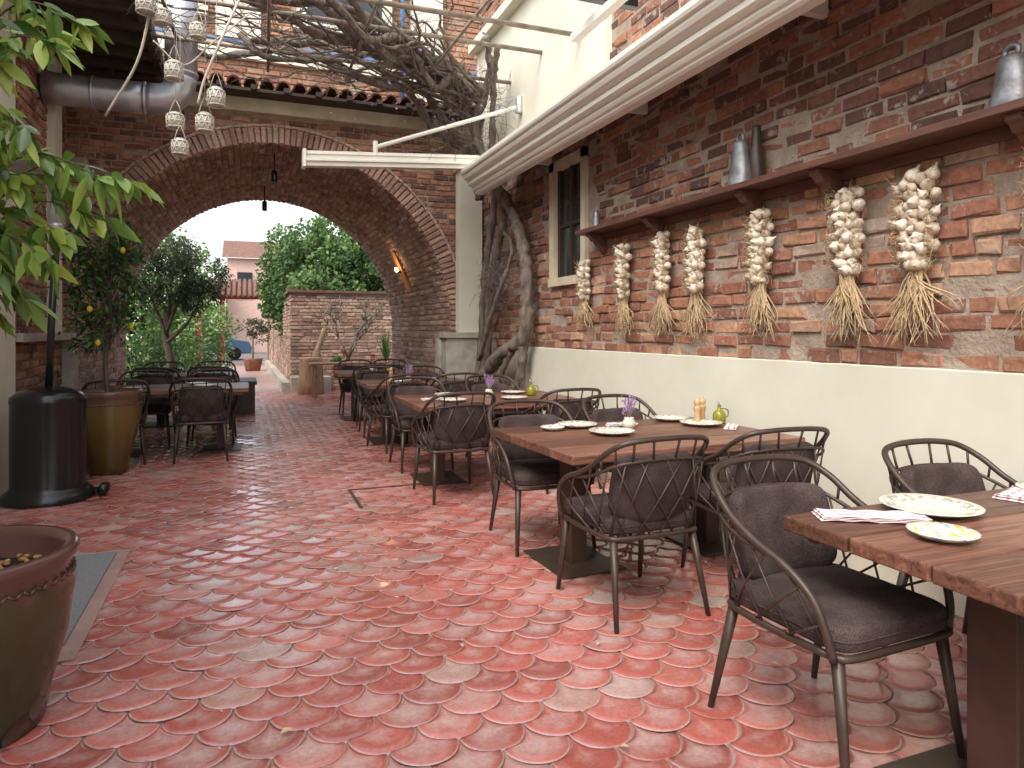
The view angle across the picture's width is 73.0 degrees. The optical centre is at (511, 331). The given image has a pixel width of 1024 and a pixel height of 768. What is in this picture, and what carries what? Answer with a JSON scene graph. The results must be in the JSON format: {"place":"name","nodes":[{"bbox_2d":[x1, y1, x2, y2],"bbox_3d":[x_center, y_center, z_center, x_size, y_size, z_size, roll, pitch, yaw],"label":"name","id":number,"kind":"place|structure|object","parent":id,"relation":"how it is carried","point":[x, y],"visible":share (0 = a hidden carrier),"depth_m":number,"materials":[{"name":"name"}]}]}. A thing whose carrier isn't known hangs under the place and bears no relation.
{"place":"outdoors","nodes":[
{"label":"outdoors","id":0,"kind":"place"},
{"bbox_2d":[133,353,266,361],"bbox_3d":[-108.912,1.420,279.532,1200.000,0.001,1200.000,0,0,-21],"label":"ground","id":1,"kind":"structure","parent":0,"point":[256,355],"depth_m":38.70,"materials":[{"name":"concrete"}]},
{"bbox_2d":[0,0,14,495],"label":"plaster","id":2,"kind":"object","parent":1,"relation":"on","point":[7,368],"depth_m":5.99,"materials":[{"name":"beige paint"}]},
{"bbox_2d":[155,0,619,84],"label":"pergola frame","id":3,"kind":"object","parent":2,"relation":"attached to","point":[455,40],"visible":0.52,"depth_m":7.16,"materials":[{"name":"brown wood"}]},
{"bbox_2d":[40,0,198,115],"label":"ventilation duct","id":4,"kind":"object","parent":3,"relation":"attached to","point":[92,92],"visible":0.84,"depth_m":7.51,"materials":[{"name":"metal"}]},
{"bbox_2d":[135,0,155,16],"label":"hanging jar lantern","id":5,"kind":"object","parent":3,"relation":"hanging from","point":[147,8],"visible":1,"depth_m":4.90,"materials":[{"name":"white wicker"}]},
{"bbox_2d":[152,0,172,27],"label":"hanging jar lantern","id":6,"kind":"object","parent":3,"relation":"hanging from","point":[162,16],"visible":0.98,"depth_m":4.97,"materials":[{"name":"white wicker"}]},
{"bbox_2d":[164,5,183,82],"bbox_3d":[-2.458,-2.438,5.032,0.147,1.225,0.135,0,0,42],"label":"hanging jar lantern","id":7,"kind":"object","parent":3,"relation":"hanging from","point":[173,69],"visible":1,"depth_m":4.99,"materials":[{"name":"white glass"}]},
{"bbox_2d":[165,0,184,130],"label":"hanging jar lantern","id":8,"kind":"object","parent":3,"relation":"hanging from","point":[174,120],"visible":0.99,"depth_m":4.97,"materials":[{"name":"white wicker"}]},
{"bbox_2d":[104,0,249,116],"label":"fabric garland","id":9,"kind":"object","parent":3,"relation":"hanging from","point":[225,31],"visible":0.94,"depth_m":5.06},
{"bbox_2d":[171,0,188,156],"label":"hanging jar lantern","id":10,"kind":"object","parent":3,"relation":"hanging from","point":[179,147],"visible":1,"depth_m":4.87,"materials":[{"name":"white ceramic"}]},
{"bbox_2d":[189,7,206,40],"bbox_3d":[-2.266,-2.583,5.014,0.116,0.935,0.145,0,0,22],"label":"hanging jar lantern","id":11,"kind":"object","parent":3,"relation":"hanging from","point":[197,30],"visible":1,"depth_m":4.97,"materials":[{"name":"white wicker"}]},
{"bbox_2d":[195,0,214,133],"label":"hanging jar lantern","id":12,"kind":"object","parent":3,"relation":"hanging from","point":[204,122],"visible":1,"depth_m":5.06,"materials":[{"name":"white wicker"}]},
{"bbox_2d":[206,0,225,108],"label":"hanging jar lantern","id":13,"kind":"object","parent":3,"relation":"hanging from","point":[216,97],"visible":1,"depth_m":5.07,"materials":[{"name":"white wicker"}]},
{"bbox_2d":[15,14,70,392],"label":"brick side wall","id":14,"kind":"structure","parent":1,"relation":"on","point":[48,122],"depth_m":7.20,"materials":[{"name":"brick"}]},
{"bbox_2d":[20,0,163,82],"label":"wooden eaves","id":15,"kind":"object","parent":14,"relation":"on","point":[116,25],"visible":0.4,"depth_m":7.24,"materials":[{"name":"brown wood"}]},
{"bbox_2d":[126,359,226,405],"bbox_3d":[-14.638,1.349,20.215,11.400,0.138,19.700,0,0,-21],"label":"planting bed","id":16,"kind":"object","parent":1,"relation":"on","point":[180,367],"visible":0.14,"depth_m":26.20,"materials":[{"name":"brown soil"}]},
{"bbox_2d":[126,226,238,378],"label":"green shrubs","id":17,"kind":"object","parent":16,"relation":"on","point":[152,335],"visible":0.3,"depth_m":17.19,"materials":[{"name":"green plant"}]},
{"bbox_2d":[132,235,234,367],"bbox_3d":[-7.021,-0.305,14.312,2.295,3.437,1.625,0,0,5],"label":"olive tree","id":18,"kind":"object","parent":16,"relation":"on","point":[183,262],"visible":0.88,"depth_m":14.20,"materials":[{"name":"green plant"}]},
{"bbox_2d":[176,331,251,359],"bbox_3d":[-15.017,0.688,33.858,4.287,1.414,1.700,0,0,-21],"label":"blue car","id":19,"kind":"object","parent":1,"relation":"on","point":[242,346],"visible":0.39,"depth_m":33.62,"materials":[{"name":"paint"}]},
{"bbox_2d":[179,278,273,364],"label":"entrance gate","id":20,"kind":"structure","parent":1,"relation":"on","point":[240,289],"depth_m":27.90,"materials":[{"name":"red paint"}]},
{"bbox_2d":[126,230,342,364],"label":"distant trees","id":21,"kind":"object","parent":1,"relation":"on","point":[209,254],"visible":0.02,"depth_m":27.02,"materials":[{"name":"green plant"}]},
{"bbox_2d":[265,289,391,392],"bbox_3d":[-5.455,0.223,24.866,6.189,2.365,17.700,0,0,-21],"label":"wall brickwork","id":22,"kind":"object","parent":1,"relation":"on","point":[297,340],"depth_m":16.47,"materials":[{"name":"brick"}]},
{"bbox_2d":[252,214,384,335],"bbox_3d":[-4.096,-1.554,19.247,5.822,3.785,4.430,0,0,-21],"label":"ivy hedge","id":23,"kind":"object","parent":22,"relation":"on","point":[320,242],"visible":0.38,"depth_m":18.28,"materials":[{"name":"green plant"}]},
{"bbox_2d":[148,200,340,280],"label":"sky","id":24,"kind":"structure","parent":0,"point":[242,220],"materials":[{"name":"white"}]},
{"bbox_2d":[228,361,280,391],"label":"garden path","id":25,"kind":"structure","parent":0,"point":[266,382],"depth_m":21.35,"materials":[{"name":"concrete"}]},
{"bbox_2d":[236,317,270,370],"bbox_3d":[-9.108,0.439,24.393,1.248,1.921,0.943,0,0,3],"label":"potted olive","id":26,"kind":"object","parent":25,"relation":"on","point":[252,364],"visible":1,"depth_m":24.31,"materials":[{"name":"green plant"}]},
{"bbox_2d":[222,240,342,352],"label":"pink brick house","id":27,"kind":"structure","parent":0,"point":[241,266],"depth_m":44.88,"materials":[{"name":"paint"}]},
{"bbox_2d":[0,390,966,767],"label":"scale tiles","id":28,"kind":"object","parent":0,"point":[156,626],"visible":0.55,"depth_m":3.09,"materials":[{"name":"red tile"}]},
{"bbox_2d":[0,525,79,748],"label":"glazed plant pot","id":29,"kind":"object","parent":28,"relation":"on","point":[36,597],"visible":0.99,"depth_m":2.35,"materials":[{"name":"brown ceramic"}]},
{"bbox_2d":[0,553,41,568],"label":"bark chips","id":30,"kind":"object","parent":29,"relation":"in","point":[24,558],"visible":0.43,"depth_m":2.60,"materials":[{"name":"brown wood"}]},
{"bbox_2d":[0,0,166,339],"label":"broadleaf tree","id":31,"kind":"object","parent":29,"relation":"in","point":[56,177],"visible":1,"depth_m":2.42,"materials":[{"name":"green plant"}]},
{"bbox_2d":[0,159,110,509],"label":"patio heater","id":32,"kind":"object","parent":28,"relation":"on","point":[48,444],"visible":0.77,"depth_m":5.55,"materials":[{"name":"black metal"}]},
{"bbox_2d":[58,549,130,661],"bbox_3d":[-2.716,1.383,3.444,1.240,0.018,1.590,0,0,-21],"label":"doormat","id":33,"kind":"object","parent":28,"relation":"on","point":[97,574],"visible":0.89,"depth_m":3.68,"materials":[{"name":"fabric"}]},
{"bbox_2d":[81,388,143,475],"bbox_3d":[-3.961,0.990,6.806,0.600,0.820,0.600,0,0,-21],"label":"glazed plant pot","id":34,"kind":"object","parent":28,"relation":"on","point":[113,419],"visible":0.81,"depth_m":6.63,"materials":[{"name":"yellow ceramic"}]},
{"bbox_2d":[45,209,158,391],"bbox_3d":[-4.002,-0.219,6.825,0.949,2.041,1.010,0,0,-21],"label":"lemon tree","id":35,"kind":"object","parent":34,"relation":"in","point":[100,277],"visible":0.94,"depth_m":6.72,"materials":[{"name":"green plant"}]},
{"bbox_2d":[81,379,149,468],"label":"dining chair","id":36,"kind":"object","parent":28,"relation":"on","point":[142,422],"visible":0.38,"depth_m":7.23,"materials":[{"name":"brown metal"}]},
{"bbox_2d":[117,370,173,446],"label":"dining chair","id":37,"kind":"object","parent":28,"relation":"on","point":[157,406],"visible":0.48,"depth_m":8.59,"materials":[{"name":"brown metal"}]},
{"bbox_2d":[130,367,184,432],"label":"dining chair","id":38,"kind":"object","parent":28,"relation":"on","point":[157,375],"visible":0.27,"depth_m":9.47,"materials":[{"name":"brown metal"}]},
{"bbox_2d":[142,361,185,417],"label":"dining chair","id":39,"kind":"object","parent":28,"relation":"on","point":[170,362],"visible":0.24,"depth_m":11.12,"materials":[{"name":"brown metal"}]},
{"bbox_2d":[92,382,248,456],"bbox_3d":[-3.940,1.018,8.038,1.660,0.747,0.943,0,0,-21],"label":"wooden dining table","id":40,"kind":"object","parent":28,"relation":"on","point":[162,390],"visible":0.44,"depth_m":8.06,"materials":[{"name":"brown wood"}]},
{"bbox_2d":[135,371,237,427],"bbox_3d":[-4.873,1.019,10.444,1.362,0.747,0.943,0,0,-21],"label":"wooden dining table","id":41,"kind":"object","parent":28,"relation":"on","point":[161,420],"visible":0.17,"depth_m":10.25,"materials":[{"name":"brown wood"}]},
{"bbox_2d":[169,377,232,463],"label":"dining chair","id":42,"kind":"object","parent":28,"relation":"on","point":[200,405],"visible":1,"depth_m":7.37,"materials":[{"name":"brown metal"}]},
{"bbox_2d":[187,366,235,430],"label":"dining chair","id":43,"kind":"object","parent":28,"relation":"on","point":[197,375],"visible":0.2,"depth_m":9.70,"materials":[{"name":"brown metal"}]},
{"bbox_2d":[186,368,239,446],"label":"dining chair","id":44,"kind":"object","parent":28,"relation":"on","point":[232,413],"visible":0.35,"depth_m":8.93,"materials":[{"name":"brown metal"}]},
{"bbox_2d":[232,377,256,414],"bbox_3d":[-4.683,1.120,12.020,0.460,0.560,1.060,0,0,-21],"label":"wooden planter box","id":45,"kind":"object","parent":28,"relation":"on","point":[246,403],"visible":0.51,"depth_m":11.59,"materials":[{"name":"brown wood"}]},
{"bbox_2d":[69,142,451,389],"bbox_3d":[-3.914,-0.566,11.299,4.880,3.940,4.297,0,0,-21],"label":"vault brickwork","id":46,"kind":"object","parent":28,"relation":"on","point":[396,338],"visible":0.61,"depth_m":11.09,"materials":[{"name":"brick"}]},
{"bbox_2d":[392,251,411,291],"bbox_3d":[-1.958,-1.023,12.084,0.130,0.740,0.220,-26,9,-19],"label":"wall lamp","id":47,"kind":"object","parent":46,"relation":"attached to","point":[401,270],"visible":1,"depth_m":12.04,"materials":[{"name":"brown wood"}]},
{"bbox_2d":[66,107,473,389],"bbox_3d":[-4.292,-0.900,11.153,7.100,4.600,4.300,0,0,-21],"label":"brick archway","id":48,"kind":"object","parent":28,"relation":"on","point":[251,116],"visible":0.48,"depth_m":10.12,"materials":[{"name":"brown brick"}]},
{"bbox_2d":[59,92,481,388],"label":"piers and lintel","id":49,"kind":"object","parent":28,"relation":"on","point":[456,352],"visible":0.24,"depth_m":9.91,"materials":[{"name":"paint"}]},
{"bbox_2d":[65,107,472,329],"bbox_3d":[-3.233,-0.722,9.262,5.898,4.244,0.086,0,0,-21],"label":"front brickwork","id":50,"kind":"object","parent":49,"relation":"attached to","point":[263,126],"visible":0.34,"depth_m":9.22,"materials":[{"name":"brick"}]},
{"bbox_2d":[62,64,483,122],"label":"tiled roof","id":51,"kind":"structure","parent":49,"relation":"on","point":[315,95],"depth_m":9.23,"materials":[{"name":"tile"}]},
{"bbox_2d":[153,0,479,105],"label":"storey","id":52,"kind":"object","parent":51,"relation":"on","point":[245,66],"visible":0.07,"depth_m":10.31,"materials":[{"name":"brick"}]},
{"bbox_2d":[468,0,611,150],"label":"cream upper wall","id":53,"kind":"structure","parent":49,"relation":"on","point":[561,65],"depth_m":8.16,"materials":[{"name":"paint"}]},
{"bbox_2d":[298,328,326,394],"bbox_3d":[-4.449,0.666,15.331,0.550,1.468,0.550,0,0,13],"label":"tree stump","id":54,"kind":"object","parent":28,"relation":"on","point":[305,379],"visible":0.95,"depth_m":15.15,"materials":[{"name":"brown wood"}]},
{"bbox_2d":[125,0,535,435],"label":"grape vine","id":55,"kind":"object","parent":28,"relation":"on","point":[455,89],"visible":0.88,"depth_m":8.36,"materials":[{"name":"brown plant"}]},
{"bbox_2d":[308,361,385,398],"bbox_3d":[-3.453,1.030,14.646,1.600,0.740,0.600,0,0,-21],"label":"garden table","id":56,"kind":"object","parent":28,"relation":"on","point":[314,378],"visible":0.69,"depth_m":14.38,"materials":[{"name":"brown wood"}]},
{"bbox_2d":[378,327,391,364],"bbox_3d":[-2.769,0.453,15.234,0.438,1.094,0.438,0,0,45],"label":"potted agave","id":57,"kind":"object","parent":56,"relation":"on","point":[385,351],"visible":0.6,"depth_m":15.15,"materials":[{"name":"green plant"}]},
{"bbox_2d":[313,295,388,361],"bbox_3d":[-3.653,0.295,15.592,1.984,2.220,1.033,0,0,23],"label":"bare fig tree","id":58,"kind":"object","parent":28,"relation":"on","point":[363,324],"visible":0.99,"depth_m":15.69,"materials":[{"name":"brown wood"}]},
{"bbox_2d":[337,359,370,415],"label":"dining chair","id":59,"kind":"object","parent":28,"relation":"on","point":[345,386],"visible":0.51,"depth_m":11.78,"materials":[{"name":"brown metal"}]},
{"bbox_2d":[351,364,394,425],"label":"dining chair","id":60,"kind":"object","parent":28,"relation":"on","point":[355,393],"visible":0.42,"depth_m":10.24,"materials":[{"name":"brown metal"}]},
{"bbox_2d":[332,369,425,420],"bbox_3d":[-2.155,1.019,11.181,1.362,0.747,0.943,0,0,-21],"label":"wooden dining table","id":61,"kind":"object","parent":28,"relation":"on","point":[345,374],"visible":0.42,"depth_m":10.97,"materials":[{"name":"brown wood"}]},
{"bbox_2d":[356,366,404,437],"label":"dining chair","id":62,"kind":"object","parent":28,"relation":"on","point":[363,395],"visible":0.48,"depth_m":9.49,"materials":[{"name":"brown metal"}]},
{"bbox_2d":[366,373,428,453],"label":"dining chair","id":63,"kind":"object","parent":28,"relation":"on","point":[381,409],"visible":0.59,"depth_m":7.98,"materials":[{"name":"brown metal"}]},
{"bbox_2d":[357,378,462,444],"bbox_3d":[-1.256,1.019,8.955,1.362,0.747,0.943,0,0,-21],"label":"wooden dining table","id":64,"kind":"object","parent":28,"relation":"on","point":[371,384],"visible":0.34,"depth_m":8.74,"materials":[{"name":"brown wood"}]},
{"bbox_2d":[387,376,453,473],"bbox_3d":[-0.953,0.946,7.185,0.642,0.914,0.675,0,0,-21],"label":"dining chair","id":65,"kind":"object","parent":28,"relation":"on","point":[403,416],"visible":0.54,"depth_m":7.26,"materials":[{"name":"brown metal"}]},
{"bbox_2d":[411,391,495,504],"bbox_3d":[-0.495,0.946,5.902,0.642,0.914,0.675,0,0,-24],"label":"dining chair","id":66,"kind":"object","parent":28,"relation":"on","point":[461,427],"visible":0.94,"depth_m":5.67,"materials":[{"name":"brown metal"}]},
{"bbox_2d":[431,372,481,391],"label":"dining chair","id":67,"kind":"object","parent":28,"relation":"on","point":[454,386],"visible":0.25,"depth_m":8.19,"materials":[{"name":"brown metal"}]},
{"bbox_2d":[393,390,575,485],"bbox_3d":[-0.238,1.018,6.722,1.610,0.747,1.113,0,0,-21],"label":"wooden dining table","id":68,"kind":"object","parent":28,"relation":"on","point":[416,402],"visible":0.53,"depth_m":6.48,"materials":[{"name":"brown wood"}]},
{"bbox_2d":[465,374,525,462],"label":"dining chair","id":69,"kind":"object","parent":28,"relation":"on","point":[498,387],"visible":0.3,"depth_m":7.72,"materials":[{"name":"brown metal"}]},
{"bbox_2d":[487,399,596,556],"bbox_3d":[0.181,0.946,4.665,0.642,0.914,0.675,0,0,-18],"label":"dining chair","id":70,"kind":"object","parent":28,"relation":"on","point":[517,465],"visible":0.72,"depth_m":4.66,"materials":[{"name":"brown metal"}]},
{"bbox_2d":[521,388,601,493],"bbox_3d":[0.436,0.946,6.265,0.643,0.914,0.675,0,0,-23],"label":"dining chair","id":71,"kind":"object","parent":28,"relation":"on","point":[573,407],"visible":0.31,"depth_m":6.00,"materials":[{"name":"brown metal"}]},
{"bbox_2d":[582,394,656,535],"bbox_3d":[0.888,0.946,5.091,0.643,0.914,0.675,0,0,-27],"label":"dining chair","id":72,"kind":"object","parent":28,"relation":"on","point":[606,414],"visible":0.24,"depth_m":5.28,"materials":[{"name":"brown metal"}]},
{"bbox_2d":[556,434,710,633],"bbox_3d":[0.617,0.946,3.545,0.642,0.914,0.675,0,0,-23],"label":"dining chair","id":73,"kind":"object","parent":28,"relation":"on","point":[648,493],"visible":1,"depth_m":3.31,"materials":[{"name":"brown metal"}]},
{"bbox_2d":[492,417,804,579],"bbox_3d":[0.827,1.018,4.400,1.610,0.747,1.113,0,0,-24],"label":"wooden dining table","id":74,"kind":"object","parent":28,"relation":"on","point":[572,449],"visible":0.72,"depth_m":4.17,"materials":[{"name":"brown wood"}]},
{"bbox_2d":[557,421,596,427],"bbox_3d":[0.439,0.631,4.657,0.270,0.025,0.270,0,0,-21],"label":"dinner plate","id":75,"kind":"object","parent":74,"relation":"on","point":[581,424],"visible":0.94,"depth_m":4.70,"materials":[{"name":"ceramic"}]},
{"bbox_2d":[589,427,634,434],"bbox_3d":[0.626,0.631,4.343,0.290,0.025,0.290,0,0,-21],"label":"dinner plate","id":76,"kind":"object","parent":74,"relation":"on","point":[611,430],"visible":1,"depth_m":4.38,"materials":[{"name":"ceramic"}]},
{"bbox_2d":[621,395,636,428],"bbox_3d":[0.775,0.533,4.571,0.096,0.222,0.094,0,0,-21],"label":"flower vase","id":77,"kind":"object","parent":74,"relation":"on","point":[628,422],"visible":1,"depth_m":4.55,"materials":[{"name":"ceramic"}]},
{"bbox_2d":[652,415,688,421],"bbox_3d":[1.144,0.631,4.996,0.260,0.025,0.260,0,0,-21],"label":"dinner plate","id":78,"kind":"object","parent":74,"relation":"on","point":[672,418],"visible":0.95,"depth_m":5.03,"materials":[{"name":"ceramic"}]},
{"bbox_2d":[680,419,722,426],"bbox_3d":[1.296,0.631,4.744,0.290,0.025,0.290,0,0,-21],"label":"dinner plate","id":79,"kind":"object","parent":74,"relation":"on","point":[704,422],"visible":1,"depth_m":4.77,"materials":[{"name":"ceramic"}]},
{"bbox_2d":[713,400,728,423],"bbox_3d":[1.468,0.564,4.857,0.116,0.159,0.090,0,0,10],"label":"oil bottle","id":80,"kind":"object","parent":74,"relation":"on","point":[719,414],"visible":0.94,"depth_m":4.83,"materials":[{"name":"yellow glass"}]},
{"bbox_2d":[480,0,1023,427],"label":"brickwork","id":81,"kind":"object","parent":28,"relation":"on","point":[844,75],"visible":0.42,"depth_m":4.34,"materials":[{"name":"brick"}]},
{"bbox_2d":[302,0,828,194],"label":"retractable awning","id":82,"kind":"object","parent":81,"relation":"attached to","point":[690,39],"visible":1,"depth_m":5.26,"materials":[{"name":"metal"}]},
{"bbox_2d":[570,0,637,42],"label":"glass roof beam","id":83,"kind":"structure","parent":82,"relation":"attached to","point":[599,16],"depth_m":5.21,"materials":[{"name":"metal"}]},
{"bbox_2d":[548,146,587,286],"bbox_3d":[0.637,-1.200,7.524,0.150,1.400,0.880,0,0,-21],"label":"casement window","id":84,"kind":"structure","parent":81,"relation":"attached to","point":[568,198],"depth_m":7.61,"materials":[{"name":"brown wood"}]},
{"bbox_2d":[573,253,593,328],"bbox_3d":[0.710,-0.403,7.057,0.145,0.776,0.478,0,0,-21],"label":"garlic braid","id":85,"kind":"object","parent":81,"relation":"attached to","point":[583,275],"visible":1,"depth_m":6.97},
{"bbox_2d":[526,347,1023,617],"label":"cream wainscot","id":86,"kind":"object","parent":81,"relation":"attached to","point":[864,414],"visible":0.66,"depth_m":4.04,"materials":[{"name":"paint"}]},
{"bbox_2d":[575,97,1023,253],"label":"wooden wall shelf","id":87,"kind":"object","parent":81,"relation":"attached to","point":[1002,122],"visible":0.86,"depth_m":3.97,"materials":[{"name":"brown wood"}]},
{"bbox_2d":[610,236,633,337],"bbox_3d":[1.010,-0.399,6.288,0.144,0.934,0.474,0,0,-21],"label":"garlic braid","id":88,"kind":"object","parent":87,"relation":"hanging from","point":[622,254],"visible":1,"depth_m":6.26},
{"bbox_2d":[646,225,680,339],"bbox_3d":[1.238,-0.410,5.705,0.143,0.961,0.512,0,0,-21],"label":"garlic braid","id":89,"kind":"object","parent":87,"relation":"hanging from","point":[661,265],"visible":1,"depth_m":5.68},
{"bbox_2d":[678,219,712,342],"bbox_3d":[1.409,-0.388,5.260,0.148,0.957,0.482,0,0,-21],"label":"garlic braid","id":90,"kind":"object","parent":87,"relation":"hanging from","point":[694,264],"visible":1,"depth_m":5.26},
{"bbox_2d":[727,131,750,185],"bbox_3d":[1.560,-1.175,4.729,0.180,0.378,0.240,0,0,-12],"label":"cow bell","id":91,"kind":"object","parent":87,"relation":"on","point":[739,169],"visible":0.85,"depth_m":4.67,"materials":[{"name":"metal"}]},
{"bbox_2d":[749,125,764,178],"bbox_3d":[1.648,-1.186,4.667,0.110,0.400,0.110,0,0,-21],"label":"dark bottle","id":92,"kind":"object","parent":87,"relation":"on","point":[757,160],"visible":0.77,"depth_m":4.63,"materials":[{"name":"brown metal"}]},
{"bbox_2d":[739,202,779,341],"bbox_3d":[1.650,-0.401,4.637,0.150,0.941,0.352,0,0,-21],"label":"garlic braid","id":93,"kind":"object","parent":87,"relation":"hanging from","point":[759,243],"visible":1,"depth_m":4.61},
{"bbox_2d":[816,179,878,344],"bbox_3d":[1.913,-0.406,3.964,0.150,0.970,0.417,0,0,-21],"label":"garlic braid","id":94,"kind":"object","parent":87,"relation":"hanging from","point":[847,237],"visible":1,"depth_m":3.94},
{"bbox_2d":[874,161,963,347],"bbox_3d":[2.078,-0.401,3.539,0.149,0.980,0.484,0,0,-21],"label":"garlic braid","id":95,"kind":"object","parent":87,"relation":"hanging from","point":[914,189],"visible":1,"depth_m":3.53},
{"bbox_2d":[989,43,1023,106],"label":"cow bell","id":96,"kind":"object","parent":87,"relation":"on","point":[1008,84],"visible":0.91,"depth_m":3.02,"materials":[{"name":"metal"}]},
{"bbox_2d":[1001,147,1023,339],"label":"garlic braid","id":97,"kind":"object","parent":87,"relation":"hanging from","point":[1023,285],"visible":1,"depth_m":3.06},
{"bbox_2d":[680,426,829,567],"bbox_3d":[1.350,0.946,3.852,0.642,0.914,0.675,0,0,-17],"label":"dining chair","id":98,"kind":"object","parent":28,"relation":"on","point":[760,472],"visible":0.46,"depth_m":3.60,"materials":[{"name":"brown metal"}]},
{"bbox_2d":[707,454,966,767],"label":"dining chair","id":99,"kind":"object","parent":28,"relation":"on","point":[792,583],"visible":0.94,"depth_m":2.34,"materials":[{"name":"brown metal"}]},
{"bbox_2d":[783,488,1023,767],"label":"wooden dining table","id":100,"kind":"object","parent":28,"relation":"on","point":[984,573],"visible":0.96,"depth_m":2.02,"materials":[{"name":"brown wood"}]},
{"bbox_2d":[811,508,932,523],"bbox_3d":[1.227,0.632,2.374,0.352,0.021,0.121,0,0,7],"label":"folded napkin","id":101,"kind":"object","parent":100,"relation":"on","point":[881,517],"visible":0.98,"depth_m":2.34,"materials":[{"name":"fabric"}]},
{"bbox_2d":[878,493,985,517],"bbox_3d":[1.500,0.631,2.484,0.330,0.025,0.330,0,0,-21],"label":"dinner plate","id":102,"kind":"object","parent":100,"relation":"on","point":[930,505],"visible":0.94,"depth_m":2.51,"materials":[{"name":"ceramic"}]},
{"bbox_2d":[906,521,980,542],"bbox_3d":[1.340,0.631,2.153,0.200,0.025,0.200,0,0,-21],"label":"dinner plate","id":103,"kind":"object","parent":100,"relation":"on","point":[943,532],"visible":1,"depth_m":2.17,"materials":[{"name":"ceramic"}]},
{"bbox_2d":[992,484,1023,502],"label":"folded napkin","id":104,"kind":"object","parent":100,"relation":"on","point":[1015,494],"visible":0.98,"depth_m":2.65,"materials":[{"name":"fabric"}]},
{"bbox_2d":[881,438,1017,646],"bbox_3d":[1.950,0.946,2.843,0.643,0.914,0.675,0,0,-22],"label":"dining chair","id":105,"kind":"object","parent":28,"relation":"on","point":[944,479],"visible":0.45,"depth_m":3.05,"materials":[{"name":"brown metal"}]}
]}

